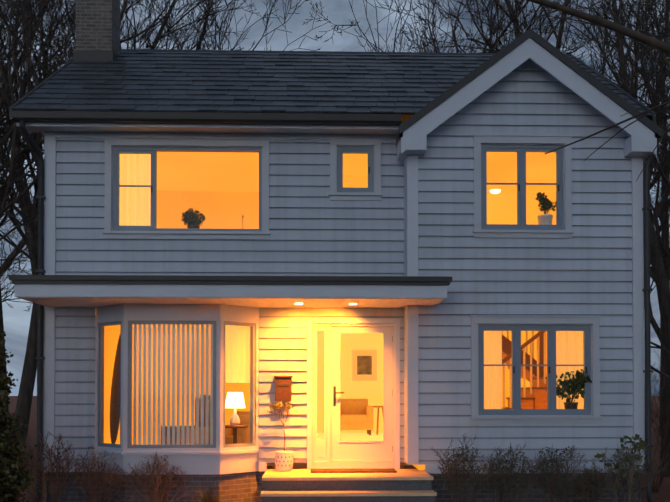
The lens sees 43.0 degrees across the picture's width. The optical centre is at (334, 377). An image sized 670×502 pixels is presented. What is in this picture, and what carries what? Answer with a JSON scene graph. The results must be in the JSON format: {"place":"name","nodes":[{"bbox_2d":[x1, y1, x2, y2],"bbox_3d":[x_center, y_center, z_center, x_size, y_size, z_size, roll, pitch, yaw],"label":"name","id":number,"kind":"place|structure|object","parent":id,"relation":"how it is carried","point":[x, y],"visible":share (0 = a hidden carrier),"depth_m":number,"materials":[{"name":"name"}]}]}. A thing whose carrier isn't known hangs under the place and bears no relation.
{"place":"outdoors","nodes":[
{"label":"outdoors","id":0,"kind":"place"},
{"bbox_2d":[182,483,254,501],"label":"shrub","id":1,"kind":"object","parent":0,"point":[208,498],"depth_m":11.73,"materials":[{"name":"brown plant"}]},
{"bbox_2d":[0,0,669,395],"label":"sky","id":2,"kind":"structure","parent":0,"point":[16,321],"materials":[{"name":"grey"}]},
{"bbox_2d":[8,396,669,501],"bbox_3d":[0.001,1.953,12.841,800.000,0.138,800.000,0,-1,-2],"label":"ground","id":3,"kind":"structure","parent":0,"point":[662,494],"depth_m":23.97,"materials":[{"name":"brown plant"}]},
{"bbox_2d":[0,329,33,501],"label":"evergreen shrub","id":4,"kind":"object","parent":3,"relation":"on","point":[13,472],"visible":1,"depth_m":10.34,"materials":[{"name":"green plant"}]},
{"bbox_2d":[0,50,34,225],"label":"bare tree","id":5,"kind":"object","parent":3,"relation":"on","point":[4,56],"visible":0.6,"depth_m":17.46,"materials":[{"name":"brown plant"}]},
{"bbox_2d":[0,60,34,227],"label":"bare tree","id":6,"kind":"object","parent":3,"relation":"on","point":[5,221],"depth_m":31.62,"materials":[{"name":"brown plant"}]},
{"bbox_2d":[0,179,43,311],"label":"bare tree","id":7,"kind":"object","parent":3,"relation":"on","point":[10,264],"visible":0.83,"depth_m":15.38,"materials":[{"name":"brown plant"}]},
{"bbox_2d":[8,428,49,496],"bbox_3d":[-4.690,1.342,12.518,1.074,1.234,1.112,-1,-1,36],"label":"shrub","id":8,"kind":"object","parent":3,"relation":"on","point":[24,443],"visible":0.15,"depth_m":12.44,"materials":[{"name":"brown plant"}]},
{"bbox_2d":[0,0,68,237],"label":"bare tree","id":9,"kind":"object","parent":3,"relation":"on","point":[4,208],"visible":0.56,"depth_m":17.40,"materials":[{"name":"brown plant"}]},
{"bbox_2d":[0,0,75,274],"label":"bare tree","id":10,"kind":"object","parent":3,"relation":"on","point":[6,136],"visible":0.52,"depth_m":20.62,"materials":[{"name":"brown plant"}]},
{"bbox_2d":[0,0,75,200],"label":"bare tree","id":11,"kind":"object","parent":3,"relation":"on","point":[6,93],"visible":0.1,"depth_m":24.76,"materials":[{"name":"brown plant"}]},
{"bbox_2d":[0,0,75,440],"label":"bare tree","id":12,"kind":"object","parent":3,"relation":"on","point":[13,252],"visible":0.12,"depth_m":24.76,"materials":[{"name":"brown plant"}]},
{"bbox_2d":[21,431,87,501],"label":"shrub","id":13,"kind":"object","parent":3,"relation":"on","point":[58,466],"visible":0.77,"depth_m":11.96,"materials":[{"name":"brown plant"}]},
{"bbox_2d":[0,0,157,318],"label":"bare tree","id":14,"kind":"object","parent":3,"relation":"on","point":[26,171],"depth_m":28.88,"materials":[{"name":"brown plant"}]},
{"bbox_2d":[0,0,170,225],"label":"bare tree","id":15,"kind":"object","parent":3,"relation":"on","point":[11,199],"visible":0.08,"depth_m":30.22,"materials":[{"name":"brown plant"}]},
{"bbox_2d":[70,446,144,501],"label":"shrub","id":16,"kind":"object","parent":3,"relation":"on","point":[102,475],"visible":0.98,"depth_m":11.98,"materials":[{"name":"brown plant"}]},
{"bbox_2d":[0,0,242,460],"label":"bare tree","id":17,"kind":"object","parent":3,"relation":"on","point":[25,397],"visible":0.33,"depth_m":21.18,"materials":[{"name":"brown plant"}]},
{"bbox_2d":[0,0,270,452],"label":"bare tree","id":18,"kind":"object","parent":3,"relation":"on","point":[35,158],"visible":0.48,"depth_m":23.76,"materials":[{"name":"brown plant"}]},
{"bbox_2d":[0,0,278,230],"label":"bare tree","id":19,"kind":"object","parent":3,"relation":"on","point":[17,148],"visible":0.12,"depth_m":27.84,"materials":[{"name":"brown plant"}]},
{"bbox_2d":[114,451,198,501],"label":"shrub","id":20,"kind":"object","parent":3,"relation":"on","point":[158,466],"visible":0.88,"depth_m":12.02,"materials":[{"name":"brown plant"}]},
{"bbox_2d":[27,0,329,159],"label":"bare tree","id":21,"kind":"object","parent":3,"relation":"on","point":[199,46],"visible":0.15,"depth_m":27.65,"materials":[{"name":"brown plant"}]},
{"bbox_2d":[9,0,663,501],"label":"house","id":22,"kind":"structure","parent":3,"relation":"on","point":[425,260],"depth_m":12.61,"materials":[{"name":"white wood"}]},
{"bbox_2d":[110,335,120,443],"bbox_3d":[-3.289,0.199,12.807,0.272,1.750,0.059,-1,-5,38],"label":"surfboard","id":23,"kind":"object","parent":22,"relation":"on","point":[115,406],"depth_m":12.77,"materials":[{"name":"brown wood"}]},
{"bbox_2d":[95,311,249,444],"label":"interior wall","id":24,"kind":"structure","parent":22,"relation":"on","point":[111,333],"depth_m":16.78,"materials":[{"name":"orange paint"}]},
{"bbox_2d":[161,395,209,443],"bbox_3d":[-2.242,0.832,13.345,0.820,1.120,0.820,1,-1,-27],"label":"living room armchair","id":25,"kind":"object","parent":24,"relation":"on","point":[190,427],"depth_m":13.15,"materials":[{"name":"grey fabric"}]},
{"bbox_2d":[225,411,249,443],"bbox_3d":[-1.506,0.972,13.658,0.600,0.850,0.600,-1,-1,28],"label":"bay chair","id":26,"kind":"object","parent":24,"relation":"on","point":[243,437],"depth_m":13.62,"materials":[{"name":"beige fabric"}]},
{"bbox_2d":[133,324,212,444],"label":"vertical blinds","id":27,"kind":"object","parent":22,"relation":"attached to","point":[173,384],"depth_m":12.45,"materials":[{"name":"white fabric"}]},
{"bbox_2d":[157,152,258,228],"bbox_3d":[-2.351,-2.519,14.790,3.700,2.270,3.530,0,-1,-2],"label":"room","id":28,"kind":"object","parent":22,"relation":"attached to","point":[176,173],"depth_m":16.33,"materials":[{"name":"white paint"}]},
{"bbox_2d":[119,154,150,225],"bbox_3d":[-3.091,-2.778,13.128,0.670,1.670,0.131,0,-1,-2],"label":"curtain","id":29,"kind":"object","parent":28,"relation":"hanging from","point":[135,173],"depth_m":13.13,"materials":[{"name":"fabric"}]},
{"bbox_2d":[225,392,247,443],"bbox_3d":[-1.522,0.804,12.939,0.400,1.160,0.400,0,-1,-2],"label":"table lamp","id":30,"kind":"object","parent":22,"relation":"on","point":[234,399],"depth_m":12.85,"materials":[{"name":"white fabric"}]},
{"bbox_2d":[225,325,249,382],"bbox_3d":[-1.430,-0.380,12.722,0.044,0.920,0.629,-1,-1,44],"label":"curtain bay","id":31,"kind":"object","parent":22,"relation":"attached to","point":[237,341],"depth_m":12.69,"materials":[{"name":"fabric"}]},
{"bbox_2d":[274,376,292,400],"bbox_3d":[-0.773,0.147,12.758,0.275,0.408,0.125,0,-1,-2],"label":"mailbox","id":32,"kind":"object","parent":22,"relation":"attached to","point":[283,388],"visible":1,"depth_m":12.71,"materials":[{"name":"orange metal"}]},
{"bbox_2d":[273,462,402,468],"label":"hall steps","id":33,"kind":"structure","parent":22,"relation":"in","point":[299,465],"depth_m":13.01,"materials":[{"name":"wood"}]},
{"bbox_2d":[317,331,382,440],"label":"wall","id":34,"kind":"structure","parent":22,"relation":"in","point":[351,389],"depth_m":16.39,"materials":[{"name":"white paint"}]},
{"bbox_2d":[340,399,372,434],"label":"armchair","id":35,"kind":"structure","parent":34,"relation":"on","point":[362,416],"depth_m":15.32,"materials":[{"name":"orange fabric"}]},
{"bbox_2d":[352,350,376,380],"bbox_3d":[0.566,-0.236,16.374,0.480,0.600,0.042,0,-1,-2],"label":"framed picture","id":36,"kind":"object","parent":34,"relation":"attached to","point":[363,367],"depth_m":16.36},
{"bbox_2d":[373,406,382,434],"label":"side table","id":37,"kind":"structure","parent":34,"relation":"on","point":[378,407],"depth_m":15.56,"materials":[{"name":"brown wood"}]},
{"bbox_2d":[343,154,367,187],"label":"small room window","id":38,"kind":"structure","parent":22,"relation":"attached to","point":[352,163],"depth_m":15.00,"materials":[{"name":"orange glass"}]},
{"bbox_2d":[330,327,392,460],"bbox_3d":[0.410,0.249,12.910,0.959,2.040,0.113,0,-1,-2],"label":"front door","id":39,"kind":"structure","parent":22,"relation":"attached to","point":[342,450],"depth_m":12.92,"materials":[{"name":"paint"}]},
{"bbox_2d":[413,331,546,469],"bbox_3d":[2.761,0.134,14.934,3.130,2.570,4.430,0,-1,-2],"label":"room","id":40,"kind":"object","parent":22,"relation":"on","point":[507,383],"visible":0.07,"depth_m":17.18,"materials":[{"name":"brown wood"}]},
{"bbox_2d":[502,331,546,408],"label":"staircase","id":41,"kind":"structure","parent":40,"relation":"on","point":[532,394],"depth_m":14.55,"materials":[{"name":"brown wood"}]},
{"bbox_2d":[484,331,583,408],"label":"curtains","id":42,"kind":"object","parent":40,"relation":"hanging from","point":[573,341],"depth_m":12.83,"materials":[{"name":"fabric"}]},
{"bbox_2d":[487,152,555,224],"bbox_3d":[2.768,-2.520,14.730,3.130,2.270,3.930,0,-1,-2],"label":"room","id":43,"kind":"object","parent":22,"relation":"attached to","point":[507,173],"depth_m":16.09,"materials":[{"name":"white paint"}]},
{"bbox_2d":[490,189,500,193],"bbox_3d":[3.105,-3.595,16.474,0.210,0.060,0.210,0,-1,-2],"label":"ceiling lamp","id":44,"kind":"object","parent":43,"relation":"attached to","point":[494,191],"depth_m":16.41,"materials":[{"name":"white"}]},
{"bbox_2d":[545,369,591,408],"bbox_3d":[3.509,0.220,12.754,0.711,0.702,0.472,0,-1,23],"label":"houseplant","id":45,"kind":"object","parent":22,"relation":"on","point":[576,385],"visible":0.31,"depth_m":12.66,"materials":[{"name":"green plant"}]},
{"bbox_3d":[-2.237,-2.180,13.016,2.270,0.030,0.410,0,-1,-2],"label":"window board","id":46,"kind":"object","parent":22,"relation":"on","visible":0},
{"bbox_2d":[181,208,205,227],"bbox_3d":[-2.168,-2.389,13.048,0.396,0.389,0.323,0,-1,-2],"label":"houseplant","id":47,"kind":"object","parent":46,"relation":"on","point":[193,217],"visible":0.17,"depth_m":12.98,"materials":[{"name":"green plant"}]},
{"bbox_3d":[2.772,-2.154,12.753,1.250,0.030,0.410,0,-1,-2],"label":"window board","id":48,"kind":"object","parent":22,"relation":"on","visible":0},
{"bbox_2d":[535,192,555,224],"bbox_3d":[3.173,-2.482,12.789,0.305,0.627,0.274,0,-1,-2],"label":"potted plant","id":49,"kind":"object","parent":48,"relation":"on","point":[546,203],"visible":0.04,"depth_m":12.73,"materials":[{"name":"green plant"}]},
{"bbox_2d":[260,469,436,501],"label":"porch steps","id":50,"kind":"structure","parent":3,"relation":"on","point":[307,485],"depth_m":11.60,"materials":[{"name":"grey concrete"}]},
{"bbox_2d":[267,401,293,471],"bbox_3d":[-0.815,0.860,12.564,0.409,1.035,0.417,0,-1,-2],"label":"potted tree","id":51,"kind":"object","parent":50,"relation":"on","point":[284,461],"visible":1,"depth_m":12.45,"materials":[{"name":"white ceramic"}]},
{"bbox_2d":[311,468,396,472],"bbox_3d":[0.266,1.367,12.488,1.250,0.017,0.500,0,-1,-2],"label":"door mat","id":52,"kind":"object","parent":50,"relation":"on","point":[371,470],"depth_m":12.41,"materials":[{"name":"fabric"}]},
{"bbox_2d":[303,0,635,73],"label":"bare tree","id":53,"kind":"object","parent":3,"relation":"on","point":[453,37],"visible":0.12,"depth_m":26.51,"materials":[{"name":"brown plant"}]},
{"bbox_2d":[431,433,509,501],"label":"shrub","id":54,"kind":"object","parent":3,"relation":"on","point":[453,473],"visible":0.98,"depth_m":11.86,"materials":[{"name":"brown plant"}]},
{"bbox_2d":[379,0,640,81],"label":"bare tree","id":55,"kind":"object","parent":3,"relation":"on","point":[558,39],"visible":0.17,"depth_m":26.59,"materials":[{"name":"brown plant"}]},
{"bbox_2d":[475,442,549,501],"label":"shrub","id":56,"kind":"object","parent":3,"relation":"on","point":[509,474],"visible":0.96,"depth_m":11.94,"materials":[{"name":"brown plant"}]},
{"bbox_2d":[379,0,667,162],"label":"bare tree","id":57,"kind":"object","parent":3,"relation":"on","point":[431,36],"visible":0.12,"depth_m":33.80,"materials":[{"name":"brown plant"}]},
{"bbox_2d":[514,444,601,501],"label":"shrub","id":58,"kind":"object","parent":3,"relation":"on","point":[559,480],"visible":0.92,"depth_m":11.92,"materials":[{"name":"brown plant"}]},
{"bbox_2d":[450,0,669,226],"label":"bare tree","id":59,"kind":"object","parent":3,"relation":"on","point":[517,33],"visible":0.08,"depth_m":26.30,"materials":[{"name":"brown plant"}]},
{"bbox_2d":[573,467,617,501],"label":"shrub","id":60,"kind":"object","parent":3,"relation":"on","point":[590,487],"visible":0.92,"depth_m":11.97,"materials":[{"name":"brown plant"}]},
{"bbox_2d":[529,0,669,357],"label":"bare tree","id":61,"kind":"object","parent":3,"relation":"on","point":[663,289],"visible":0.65,"depth_m":21.37,"materials":[{"name":"brown plant"}]},
{"bbox_2d":[553,0,669,131],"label":"bare tree","id":62,"kind":"object","parent":3,"relation":"on","point":[664,69],"visible":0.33,"depth_m":23.23,"materials":[{"name":"brown plant"}]},
{"bbox_2d":[554,0,669,476],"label":"bare tree","id":63,"kind":"object","parent":3,"relation":"on","point":[658,118],"visible":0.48,"depth_m":18.03,"materials":[{"name":"brown plant"}]},
{"bbox_2d":[555,0,669,270],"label":"bare tree","id":64,"kind":"object","parent":3,"relation":"on","point":[656,178],"visible":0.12,"depth_m":29.89,"materials":[{"name":"brown plant"}]},
{"bbox_2d":[594,434,647,501],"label":"shrub","id":65,"kind":"object","parent":3,"relation":"on","point":[641,443],"visible":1,"depth_m":6.70,"materials":[{"name":"green plant"}]},
{"bbox_2d":[584,439,669,501],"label":"shrub","id":66,"kind":"object","parent":3,"relation":"on","point":[645,477],"visible":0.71,"depth_m":11.89,"materials":[{"name":"brown plant"}]},
{"bbox_2d":[587,0,669,435],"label":"bare tree","id":67,"kind":"object","parent":3,"relation":"on","point":[655,326],"visible":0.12,"depth_m":33.39,"materials":[{"name":"brown plant"}]},
{"bbox_2d":[599,9,669,355],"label":"bare tree","id":68,"kind":"object","parent":3,"relation":"on","point":[658,250],"visible":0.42,"depth_m":15.73,"materials":[{"name":"brown plant"}]},
{"bbox_2d":[603,0,669,283],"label":"bare tree","id":69,"kind":"object","parent":3,"relation":"on","point":[651,273],"visible":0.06,"depth_m":27.07,"materials":[{"name":"brown plant"}]},
{"bbox_2d":[604,0,669,43],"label":"bare tree","id":70,"kind":"object","parent":3,"relation":"on","point":[643,17],"visible":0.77,"depth_m":16.08,"materials":[{"name":"brown plant"}]},
{"bbox_2d":[615,0,669,32],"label":"bare tree","id":71,"kind":"object","parent":3,"relation":"on","point":[659,2],"visible":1,"depth_m":15.10,"materials":[{"name":"brown plant"}]},
{"bbox_2d":[641,352,669,492],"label":"dry brush","id":72,"kind":"object","parent":3,"relation":"on","point":[656,489],"visible":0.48,"depth_m":14.69,"materials":[{"name":"plant"}]},
{"bbox_2d":[643,123,669,377],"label":"bare tree","id":73,"kind":"object","parent":3,"relation":"on","point":[657,278],"visible":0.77,"depth_m":13.98,"materials":[{"name":"brown plant"}]},
{"bbox_2d":[651,350,669,402],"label":"tree","id":74,"kind":"object","parent":3,"relation":"on","point":[661,379],"visible":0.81,"depth_m":14.31,"materials":[{"name":"plant"}]},
{"bbox_2d":[503,0,669,180],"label":"branch","id":75,"kind":"object","parent":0,"point":[657,44],"visible":1,"depth_m":3.92,"materials":[{"name":"brown plant"}]}
]}

